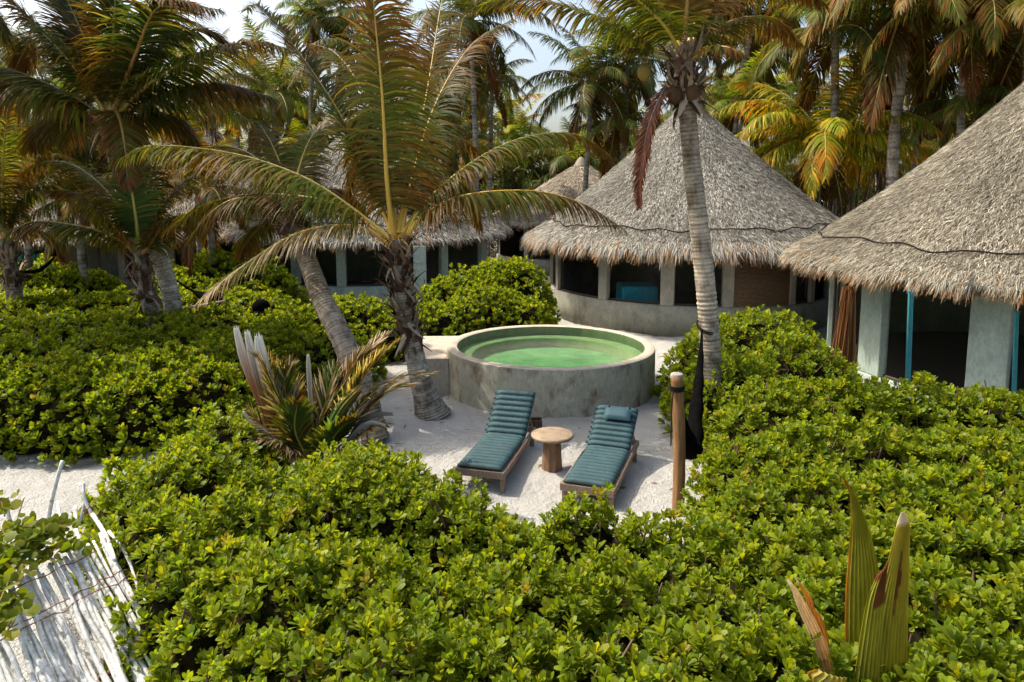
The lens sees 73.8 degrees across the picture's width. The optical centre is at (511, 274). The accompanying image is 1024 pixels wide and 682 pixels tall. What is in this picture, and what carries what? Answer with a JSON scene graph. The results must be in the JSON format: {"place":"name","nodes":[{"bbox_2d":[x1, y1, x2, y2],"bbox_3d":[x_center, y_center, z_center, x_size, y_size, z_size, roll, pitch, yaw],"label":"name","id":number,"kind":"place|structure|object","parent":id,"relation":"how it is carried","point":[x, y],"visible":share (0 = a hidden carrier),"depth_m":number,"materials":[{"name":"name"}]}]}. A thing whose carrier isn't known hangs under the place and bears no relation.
{"place":"outdoors","nodes":[
{"label":"outdoors","id":0,"kind":"place"},
{"bbox_2d":[252,299,269,310],"bbox_3d":[-6.330,0.751,17.200,0.436,0.277,0.436,0,7,0],"label":"basket chair","id":1,"kind":"object","parent":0,"point":[260,305],"visible":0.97,"depth_m":17.05,"materials":[{"name":"black wicker"}]},
{"bbox_2d":[0,201,863,681],"bbox_3d":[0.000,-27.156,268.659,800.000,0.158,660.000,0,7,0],"label":"ground","id":2,"kind":"structure","parent":0,"point":[450,441],"depth_m":9.88,"materials":[{"name":"white sand"}]},
{"bbox_2d":[0,0,50,83],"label":"coconut palm","id":3,"kind":"object","parent":2,"relation":"on","point":[6,36],"visible":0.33,"depth_m":13.80,"materials":[{"name":"green plant"}]},
{"bbox_2d":[0,10,53,122],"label":"coconut palm","id":4,"kind":"object","parent":2,"relation":"on","point":[13,31],"visible":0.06,"depth_m":33.40,"materials":[{"name":"green plant"}]},
{"bbox_2d":[16,253,43,266],"bbox_3d":[-17.126,0.180,24.181,0.900,1.885,0.500,0,7,0],"label":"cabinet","id":5,"kind":"object","parent":2,"relation":"on","point":[34,257],"visible":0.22,"depth_m":23.87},
{"bbox_2d":[0,119,100,273],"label":"coconut palm","id":6,"kind":"object","parent":2,"relation":"on","point":[28,248],"visible":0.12,"depth_m":21.96,"materials":[{"name":"green plant"}]},
{"bbox_2d":[0,104,103,306],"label":"coconut palm","id":7,"kind":"object","parent":2,"relation":"on","point":[11,278],"visible":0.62,"depth_m":17.85,"materials":[{"name":"green plant"}]},
{"bbox_2d":[19,254,56,273],"bbox_3d":[-12.782,-0.296,18.287,1.193,0.523,0.177,0,7,0],"label":"hammock","id":8,"kind":"object","parent":7,"relation":"hanging from","point":[43,267],"visible":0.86,"depth_m":18.25,"materials":[{"name":"black fabric"}]},
{"bbox_2d":[0,253,127,303],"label":"shrub","id":9,"kind":"object","parent":2,"relation":"on","point":[56,276],"visible":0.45,"depth_m":21.91,"materials":[{"name":"green plant"}]},
{"bbox_2d":[1,136,131,283],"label":"coconut palm","id":10,"kind":"object","parent":2,"relation":"on","point":[66,216],"visible":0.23,"depth_m":21.68,"materials":[{"name":"green plant"}]},
{"bbox_2d":[0,60,137,272],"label":"coconut palm","id":11,"kind":"object","parent":2,"relation":"on","point":[59,85],"visible":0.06,"depth_m":21.95,"materials":[{"name":"green plant"}]},
{"bbox_2d":[10,149,155,278],"bbox_3d":[-19.486,-2.619,27.946,11.078,6.780,11.067,0,7,0],"label":"thatched hut","id":12,"kind":"object","parent":2,"relation":"on","point":[92,258],"visible":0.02,"depth_m":25.14,"materials":[{"name":"plant"}]},
{"bbox_2d":[0,460,170,681],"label":"stick fence","id":13,"kind":"object","parent":2,"relation":"on","point":[60,652],"visible":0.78,"depth_m":5.40,"materials":[{"name":"white paint"}]},
{"bbox_2d":[0,489,92,640],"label":"vine","id":14,"kind":"object","parent":13,"relation":"on","point":[30,534],"visible":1,"depth_m":5.62,"materials":[{"name":"green plant"}]},
{"bbox_2d":[0,139,211,327],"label":"coconut palm","id":15,"kind":"object","parent":2,"relation":"on","point":[141,222],"visible":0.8,"depth_m":15.05,"materials":[{"name":"green plant"}]},
{"bbox_2d":[0,0,294,316],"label":"coconut palm","id":16,"kind":"object","parent":2,"relation":"on","point":[109,73],"visible":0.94,"depth_m":13.82,"materials":[{"name":"green plant"}]},
{"bbox_2d":[176,280,222,306],"bbox_3d":[-7.586,0.395,16.354,1.131,0.765,0.600,0,7,0],"label":"hammock","id":17,"kind":"object","parent":16,"relation":"hanging from","point":[199,294],"visible":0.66,"depth_m":16.30,"materials":[{"name":"black fabric"}]},
{"bbox_2d":[0,281,299,349],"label":"shrub","id":18,"kind":"object","parent":2,"relation":"on","point":[33,312],"visible":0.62,"depth_m":16.33,"materials":[{"name":"green plant"}]},
{"bbox_2d":[0,308,306,466],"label":"shrub","id":19,"kind":"object","parent":2,"relation":"on","point":[130,393],"visible":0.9,"depth_m":10.63,"materials":[{"name":"green plant"}]},
{"bbox_2d":[125,0,203,144],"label":"coconut palm","id":20,"kind":"object","parent":2,"relation":"on","point":[174,46],"visible":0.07,"depth_m":35.60,"materials":[{"name":"green plant"}]},
{"bbox_2d":[65,402,309,681],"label":"shrub","id":21,"kind":"object","parent":2,"relation":"on","point":[142,509],"visible":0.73,"depth_m":6.35,"materials":[{"name":"green plant"}]},
{"bbox_2d":[77,118,317,289],"bbox_3d":[-13.410,-3.239,29.822,11.786,7.580,11.815,0,7,0],"label":"thatched hut","id":22,"kind":"object","parent":2,"relation":"on","point":[114,265],"visible":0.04,"depth_m":25.83,"materials":[{"name":"plant"}]},
{"bbox_2d":[151,111,260,278],"bbox_3d":[-9.489,-1.734,21.081,4.198,6.604,3.861,0,7,0],"label":"coconut palm","id":23,"kind":"object","parent":2,"relation":"on","point":[204,192],"visible":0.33,"depth_m":20.54,"materials":[{"name":"green plant"}]},
{"bbox_2d":[133,27,288,253],"bbox_3d":[-10.496,-3.543,23.814,5.150,9.566,5.542,0,7,0],"label":"coconut palm","id":24,"kind":"object","parent":2,"relation":"on","point":[234,125],"visible":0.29,"depth_m":23.61,"materials":[{"name":"green plant"}]},
{"bbox_2d":[151,245,312,305],"bbox_3d":[-8.961,0.327,20.773,4.893,2.409,4.398,-6,9,-40],"label":"shrub","id":25,"kind":"object","parent":2,"relation":"on","point":[205,273],"visible":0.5,"depth_m":20.45,"materials":[{"name":"green plant"}]},
{"bbox_2d":[211,80,283,156],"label":"coconut palm","id":26,"kind":"object","parent":2,"relation":"on","point":[227,132],"visible":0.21,"depth_m":36.15,"materials":[{"name":"green plant"}]},
{"bbox_2d":[218,125,287,159],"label":"coconut palm","id":27,"kind":"object","parent":2,"relation":"on","point":[241,142],"visible":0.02,"depth_m":42.54,"materials":[{"name":"green plant"}]},
{"bbox_2d":[207,56,329,152],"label":"coconut palm","id":28,"kind":"object","parent":2,"relation":"on","point":[289,62],"visible":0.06,"depth_m":43.52,"materials":[{"name":"green plant"}]},
{"bbox_2d":[217,15,332,170],"bbox_3d":[-12.704,-6.695,36.462,7.080,12.921,6.383,6,9,42],"label":"coconut palm","id":29,"kind":"object","parent":2,"relation":"on","point":[271,88],"visible":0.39,"depth_m":35.70,"materials":[{"name":"green plant"}]},
{"bbox_2d":[181,109,389,444],"bbox_3d":[-3.849,-0.378,12.852,5.266,5.753,3.293,3,7,23],"label":"coconut palm","id":30,"kind":"object","parent":2,"relation":"on","point":[335,325],"visible":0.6,"depth_m":12.27,"materials":[{"name":"green plant"}]},
{"bbox_2d":[246,71,326,153],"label":"coconut palm","id":31,"kind":"object","parent":2,"relation":"on","point":[300,118],"visible":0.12,"depth_m":43.28,"materials":[{"name":"green plant"}]},
{"bbox_2d":[241,93,355,152],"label":"coconut palm","id":32,"kind":"object","parent":2,"relation":"on","point":[325,112],"visible":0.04,"depth_m":44.78,"materials":[{"name":"green plant"}]},
{"bbox_2d":[271,110,336,165],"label":"coconut palm","id":33,"kind":"object","parent":2,"relation":"on","point":[297,129],"visible":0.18,"depth_m":33.99,"materials":[{"name":"green plant"}]},
{"bbox_2d":[251,0,360,132],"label":"coconut palm","id":34,"kind":"object","parent":2,"relation":"on","point":[314,34],"visible":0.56,"depth_m":33.37,"materials":[{"name":"green plant"}]},
{"bbox_2d":[217,291,425,393],"bbox_3d":[-4.155,1.316,15.727,4.244,1.601,5.478,0,7,0],"label":"shrub","id":35,"kind":"object","parent":2,"relation":"on","point":[302,326],"visible":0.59,"depth_m":15.53,"materials":[{"name":"green plant"}]},
{"bbox_2d":[233,326,437,467],"bbox_3d":[-2.258,1.807,8.779,2.204,2.293,1.730,-4,7,-28],"label":"young palm","id":36,"kind":"object","parent":2,"relation":"on","point":[290,412],"visible":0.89,"depth_m":8.75,"materials":[{"name":"plant"}]},
{"bbox_2d":[300,0,388,134],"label":"coconut palm","id":37,"kind":"object","parent":2,"relation":"on","point":[341,9],"visible":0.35,"depth_m":34.35,"materials":[{"name":"green plant"}]},
{"bbox_2d":[286,0,435,122],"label":"coconut palm","id":38,"kind":"object","parent":2,"relation":"on","point":[333,24],"visible":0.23,"depth_m":32.26,"materials":[{"name":"green plant"}]},
{"bbox_2d":[221,105,513,309],"bbox_3d":[-5.479,-2.898,26.873,11.186,7.580,11.248,0,7,0],"label":"thatched hut","id":39,"kind":"object","parent":2,"relation":"on","point":[355,267],"visible":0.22,"depth_m":24.09,"materials":[{"name":"plant"}]},
{"bbox_2d":[413,246,426,301],"bbox_3d":[-2.989,0.213,22.133,0.414,2.290,0.125,0,7,0],"label":"door","id":40,"kind":"structure","parent":39,"relation":"attached to","point":[419,258],"depth_m":22.09,"materials":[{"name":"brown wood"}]},
{"bbox_2d":[413,246,426,301],"bbox_3d":[-2.989,0.210,22.161,0.414,2.290,0.070,0,7,0],"label":"door leaf","id":41,"kind":"structure","parent":40,"relation":"in","point":[419,255],"depth_m":22.09,"materials":[{"name":"white paint"}]},
{"bbox_2d":[115,0,630,420],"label":"coconut palm","id":42,"kind":"object","parent":2,"relation":"on","point":[403,180],"visible":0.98,"depth_m":11.57,"materials":[{"name":"green plant"}]},
{"bbox_2d":[377,65,483,159],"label":"coconut palm","id":43,"kind":"object","parent":2,"relation":"on","point":[438,105],"visible":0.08,"depth_m":32.53,"materials":[{"name":"green plant"}]},
{"bbox_2d":[423,336,457,394],"bbox_3d":[-1.331,1.929,14.607,1.415,0.810,2.222,0,7,0],"label":"ledge","id":44,"kind":"object","parent":2,"relation":"on","point":[437,359],"visible":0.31,"depth_m":13.53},
{"bbox_2d":[416,107,493,180],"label":"coconut palm","id":45,"kind":"object","parent":2,"relation":"on","point":[466,158],"visible":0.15,"depth_m":34.93,"materials":[{"name":"green plant"}]},
{"bbox_2d":[407,30,524,153],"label":"coconut palm","id":46,"kind":"object","parent":2,"relation":"on","point":[486,109],"visible":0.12,"depth_m":44.57,"materials":[{"name":"green plant"}]},
{"bbox_2d":[392,0,559,200],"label":"coconut palm","id":47,"kind":"object","parent":2,"relation":"on","point":[475,28],"visible":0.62,"depth_m":30.23,"materials":[{"name":"green plant"}]},
{"bbox_2d":[429,87,546,191],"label":"coconut palm","id":48,"kind":"object","parent":2,"relation":"on","point":[484,132],"visible":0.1,"depth_m":47.22,"materials":[{"name":"green plant"}]},
{"bbox_2d":[415,255,562,341],"bbox_3d":[-0.801,0.609,18.913,4.432,2.273,5.390,0,7,0],"label":"shrub","id":49,"kind":"object","parent":2,"relation":"on","point":[495,294],"visible":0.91,"depth_m":17.70,"materials":[{"name":"green plant"}]},
{"bbox_2d":[446,40,533,266],"bbox_3d":[-0.919,-5.637,33.584,4.343,11.490,4.439,-5,8,-37],"label":"coconut palm","id":50,"kind":"object","parent":2,"relation":"on","point":[505,79],"visible":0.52,"depth_m":33.18,"materials":[{"name":"green plant"}]},
{"bbox_2d":[455,390,535,492],"bbox_3d":[-0.180,2.371,10.014,0.700,0.847,1.994,2,7,15],"label":"sun lounger","id":51,"kind":"object","parent":2,"relation":"on","point":[490,453],"visible":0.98,"depth_m":10.09,"materials":[{"name":"teal fabric"}]},
{"bbox_2d":[156,437,837,681],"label":"shrub","id":52,"kind":"object","parent":2,"relation":"on","point":[354,562],"visible":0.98,"depth_m":4.92,"materials":[{"name":"green plant"}]},
{"bbox_2d":[90,119,910,256],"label":"undergrowth","id":53,"kind":"object","parent":2,"relation":"on","point":[537,176],"depth_m":42.55,"materials":[{"name":"green plant"}]},
{"bbox_2d":[478,96,549,187],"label":"coconut palm","id":54,"kind":"object","parent":2,"relation":"on","point":[508,130],"visible":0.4,"depth_m":43.58,"materials":[{"name":"green plant"}]},
{"bbox_2d":[470,110,583,205],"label":"coconut palm","id":55,"kind":"object","parent":2,"relation":"on","point":[531,167],"visible":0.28,"depth_m":42.92,"materials":[{"name":"green plant"}]},
{"bbox_2d":[492,157,603,275],"bbox_3d":[3.718,-3.289,36.776,11.349,6.080,11.395,0,7,0],"label":"thatched hut","id":56,"kind":"object","parent":2,"relation":"on","point":[568,183],"visible":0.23,"depth_m":35.14,"materials":[{"name":"plant"}]},
{"bbox_2d":[516,120,584,189],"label":"coconut palm","id":57,"kind":"object","parent":2,"relation":"on","point":[552,154],"visible":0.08,"depth_m":47.02,"materials":[{"name":"green plant"}]},
{"bbox_2d":[447,325,654,417],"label":"plunge pool","id":58,"kind":"structure","parent":2,"relation":"on","point":[562,371],"depth_m":12.80,"materials":[{"name":"grey concrete"}]},
{"bbox_2d":[531,427,572,472],"bbox_3d":[0.572,2.536,9.733,0.604,0.565,0.604,0,7,0],"label":"side table","id":59,"kind":"object","parent":2,"relation":"on","point":[551,439],"visible":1,"depth_m":9.62,"materials":[{"name":"brown wood"}]},
{"bbox_2d":[527,116,620,189],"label":"coconut palm","id":60,"kind":"object","parent":2,"relation":"on","point":[564,159],"visible":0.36,"depth_m":41.46,"materials":[{"name":"green plant"}]},
{"bbox_2d":[520,16,669,192],"bbox_3d":[3.431,-5.405,29.650,6.275,11.937,6.206,0,7,0],"label":"coconut palm","id":61,"kind":"object","parent":2,"relation":"on","point":[590,85],"visible":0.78,"depth_m":28.83,"materials":[{"name":"green plant"}]},
{"bbox_2d":[560,405,638,507],"bbox_3d":[1.277,2.464,9.489,0.700,0.783,2.029,2,7,20],"label":"sun lounger","id":62,"kind":"object","parent":2,"relation":"on","point":[603,457],"visible":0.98,"depth_m":9.53,"materials":[{"name":"teal fabric"}]},
{"bbox_2d":[562,77,663,178],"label":"coconut palm","id":63,"kind":"object","parent":2,"relation":"on","point":[608,123],"visible":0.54,"depth_m":29.00,"materials":[{"name":"green plant"}]},
{"bbox_2d":[549,0,709,160],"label":"coconut palm","id":64,"kind":"object","parent":2,"relation":"on","point":[633,65],"visible":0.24,"depth_m":29.28,"materials":[{"name":"green plant"}]},
{"bbox_2d":[591,108,676,170],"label":"coconut palm","id":65,"kind":"object","parent":2,"relation":"on","point":[666,117],"visible":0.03,"depth_m":42.68,"materials":[{"name":"green plant"}]},
{"bbox_2d":[472,0,831,390],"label":"coconut palm","id":66,"kind":"object","parent":2,"relation":"on","point":[682,26],"visible":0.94,"depth_m":10.33,"materials":[{"name":"green plant"}]},
{"bbox_2d":[684,320,713,459],"bbox_3d":[2.614,1.593,9.640,0.356,1.490,3.048,2,7,20],"label":"hammock","id":67,"kind":"object","parent":66,"relation":"hanging from","point":[694,434],"visible":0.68,"depth_m":9.49,"materials":[{"name":"black fabric"}]},
{"bbox_2d":[668,372,685,516],"bbox_3d":[1.985,2.167,8.231,0.235,2.005,0.206,0,7,0],"label":"hammock post","id":68,"kind":"object","parent":2,"relation":"on","point":[676,387],"visible":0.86,"depth_m":8.15,"materials":[{"name":"brown wood"}]},
{"bbox_2d":[521,104,838,336],"bbox_3d":[6.004,-2.398,22.989,11.679,7.480,11.528,0,7,0],"label":"thatched hut","id":69,"kind":"object","parent":2,"relation":"on","point":[762,215],"visible":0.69,"depth_m":19.89,"materials":[{"name":"plant"}]},
{"bbox_2d":[560,252,597,297],"bbox_3d":[2.090,-0.297,21.120,0.199,1.836,2.387,-4,8,-29],"label":"window","id":70,"kind":"structure","parent":69,"relation":"in","point":[568,291],"depth_m":21.63,"materials":[{"name":"black"}]},
{"bbox_2d":[608,298,659,303],"bbox_3d":[3.530,-0.118,19.566,1.945,1.836,0.145,4,8,33],"label":"window","id":71,"kind":"structure","parent":69,"relation":"in","point":[614,299],"depth_m":19.61,"materials":[{"name":"black"}]},
{"bbox_2d":[659,73,748,142],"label":"coconut palm","id":72,"kind":"object","parent":2,"relation":"on","point":[709,108],"visible":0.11,"depth_m":44.89,"materials":[{"name":"green plant"}]},
{"bbox_2d":[657,9,758,107],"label":"coconut palm","id":73,"kind":"object","parent":2,"relation":"on","point":[707,61],"visible":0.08,"depth_m":32.01,"materials":[{"name":"green plant"}]},
{"bbox_2d":[661,0,816,123],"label":"coconut palm","id":74,"kind":"object","parent":2,"relation":"on","point":[769,78],"visible":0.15,"depth_m":29.66,"materials":[{"name":"green plant"}]},
{"bbox_2d":[695,39,800,148],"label":"coconut palm","id":75,"kind":"object","parent":2,"relation":"on","point":[726,97],"visible":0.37,"depth_m":27.11,"materials":[{"name":"green plant"}]},
{"bbox_2d":[706,37,797,138],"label":"coconut palm","id":76,"kind":"object","parent":2,"relation":"on","point":[785,65],"visible":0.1,"depth_m":33.06,"materials":[{"name":"green plant"}]},
{"bbox_2d":[650,304,862,446],"bbox_3d":[4.559,1.593,12.779,4.250,1.728,5.367,0,7,0],"label":"shrub","id":77,"kind":"object","parent":2,"relation":"on","point":[767,350],"visible":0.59,"depth_m":11.50,"materials":[{"name":"green plant"}]},
{"bbox_2d":[708,35,806,147],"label":"coconut palm","id":78,"kind":"object","parent":2,"relation":"on","point":[782,76],"visible":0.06,"depth_m":45.08,"materials":[{"name":"green plant"}]},
{"bbox_2d":[718,53,819,164],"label":"coconut palm","id":79,"kind":"object","parent":2,"relation":"on","point":[787,87],"visible":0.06,"depth_m":49.44,"materials":[{"name":"green plant"}]},
{"bbox_2d":[748,132,800,182],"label":"coconut palm","id":80,"kind":"object","parent":2,"relation":"on","point":[791,168],"visible":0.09,"depth_m":33.26,"materials":[{"name":"green plant"}]},
{"bbox_2d":[764,57,847,139],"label":"coconut palm","id":81,"kind":"object","parent":2,"relation":"on","point":[816,99],"visible":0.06,"depth_m":47.22,"materials":[{"name":"green plant"}]},
{"bbox_2d":[712,26,944,216],"bbox_3d":[10.793,-3.725,24.305,7.932,9.830,7.623,0,7,0],"label":"coconut palm","id":82,"kind":"object","parent":2,"relation":"on","point":[820,143],"visible":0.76,"depth_m":23.35,"materials":[{"name":"green plant"}]},
{"bbox_2d":[801,198,862,311],"bbox_3d":[11.249,-0.609,22.593,3.274,3.819,0.157,0,7,0],"label":"picket fence","id":83,"kind":"object","parent":2,"relation":"on","point":[819,285],"visible":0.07,"depth_m":22.66,"materials":[{"name":"brown wood"}]},
{"bbox_2d":[749,0,921,211],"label":"coconut palm","id":84,"kind":"object","parent":2,"relation":"on","point":[828,58],"visible":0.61,"depth_m":23.15,"materials":[{"name":"green plant"}]},
{"bbox_2d":[786,476,909,681],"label":"young palm","id":85,"kind":"object","parent":2,"relation":"on","point":[876,614],"visible":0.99,"depth_m":3.87,"materials":[{"name":"green plant"}]},
{"bbox_2d":[676,363,1023,547],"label":"shrub","id":86,"kind":"object","parent":2,"relation":"on","point":[881,440],"visible":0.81,"depth_m":7.26,"materials":[{"name":"green plant"}]},
{"bbox_2d":[798,79,910,195],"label":"coconut palm","id":87,"kind":"object","parent":2,"relation":"on","point":[815,109],"visible":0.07,"depth_m":47.31,"materials":[{"name":"green plant"}]},
{"bbox_2d":[686,453,1023,681],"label":"shrub","id":88,"kind":"object","parent":2,"relation":"on","point":[966,603],"visible":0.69,"depth_m":4.77,"materials":[{"name":"green plant"}]},
{"bbox_2d":[839,150,872,202],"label":"coconut palm","id":89,"kind":"object","parent":2,"relation":"on","point":[852,191],"visible":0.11,"depth_m":33.65,"materials":[{"name":"green plant"}]},
{"bbox_2d":[819,47,929,193],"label":"coconut palm","id":90,"kind":"object","parent":2,"relation":"on","point":[844,64],"visible":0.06,"depth_m":35.66,"materials":[{"name":"green plant"}]},
{"bbox_2d":[838,121,938,202],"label":"coconut palm","id":91,"kind":"object","parent":2,"relation":"on","point":[866,177],"visible":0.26,"depth_m":29.41,"materials":[{"name":"green plant"}]},
{"bbox_2d":[765,0,1014,187],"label":"coconut palm","id":92,"kind":"object","parent":2,"relation":"on","point":[900,41],"visible":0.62,"depth_m":21.06,"materials":[{"name":"green plant"}]},
{"bbox_2d":[777,81,1023,414],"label":"thatched hut","id":93,"kind":"object","parent":2,"relation":"on","point":[940,232],"visible":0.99,"depth_m":13.57,"materials":[{"name":"plant"}]},
{"bbox_2d":[829,285,855,377],"bbox_3d":[6.027,1.325,12.522,0.490,2.293,0.378,0,7,0],"label":"curtain","id":94,"kind":"object","parent":93,"relation":"hanging from","point":[844,336],"visible":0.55,"depth_m":12.34,"materials":[{"name":"brown fabric"}]},
{"bbox_2d":[831,277,855,363],"bbox_3d":[7.631,0.598,15.437,0.234,2.624,2.683,1,7,8],"label":"window","id":95,"kind":"structure","parent":93,"relation":"in","point":[835,281],"depth_m":16.65,"materials":[{"name":"teal"}]},
{"bbox_2d":[905,291,914,383],"bbox_3d":[6.965,1.121,11.958,0.155,1.695,0.040,0,7,0],"label":"door post","id":96,"kind":"object","parent":93,"relation":"hanging from","point":[909,335],"visible":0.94,"depth_m":11.95,"materials":[{"name":"teal paint"}]},
{"bbox_2d":[1011,311,1020,391],"bbox_3d":[8.429,1.399,11.437,0.169,1.594,0.040,0,7,0],"label":"post","id":97,"kind":"object","parent":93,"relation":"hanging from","point":[1015,351],"visible":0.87,"depth_m":11.42,"materials":[{"name":"teal paint"}]},
{"bbox_2d":[839,1,983,170],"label":"coconut palm","id":98,"kind":"object","parent":2,"relation":"on","point":[908,95],"visible":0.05,"depth_m":26.95,"materials":[{"name":"green plant"}]},
{"bbox_2d":[902,133,952,164],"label":"coconut palm","id":99,"kind":"object","parent":2,"relation":"on","point":[933,149],"visible":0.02,"depth_m":33.57,"materials":[{"name":"green plant"}]},
{"bbox_2d":[899,85,957,160],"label":"coconut palm","id":100,"kind":"object","parent":2,"relation":"on","point":[928,136],"visible":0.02,"depth_m":49.53,"materials":[{"name":"green plant"}]},
{"bbox_2d":[851,0,1023,138],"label":"coconut palm","id":101,"kind":"object","parent":2,"relation":"on","point":[968,66],"visible":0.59,"depth_m":19.78,"materials":[{"name":"green plant"}]},
{"bbox_2d":[876,21,1022,162],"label":"coconut palm","id":102,"kind":"object","parent":2,"relation":"on","point":[950,111],"visible":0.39,"depth_m":21.19,"materials":[{"name":"green plant"}]},
{"bbox_2d":[907,0,1023,121],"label":"coconut palm","id":103,"kind":"object","parent":2,"relation":"on","point":[943,51],"visible":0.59,"depth_m":19.55,"materials":[{"name":"green plant"}]},
{"bbox_2d":[0,0,969,199],"label":"sky","id":104,"kind":"structure","parent":0,"point":[544,57],"materials":[{"name":"white"}]},
{"bbox_2d":[529,417,541,428],"bbox_3d":[0.386,2.516,11.490,0.240,0.180,0.200,0,7,0],"label":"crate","id":105,"kind":"object","parent":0,"point":[537,422],"visible":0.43,"depth_m":11.39,"materials":[{"name":"brown wood"}]},
{"bbox_2d":[616,282,657,301],"bbox_3d":[3.771,0.901,20.691,1.080,1.233,1.200,0,7,0],"label":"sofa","id":106,"kind":"object","parent":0,"point":[642,291],"visible":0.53,"depth_m":20.06,"materials":[{"name":"teal fabric"}]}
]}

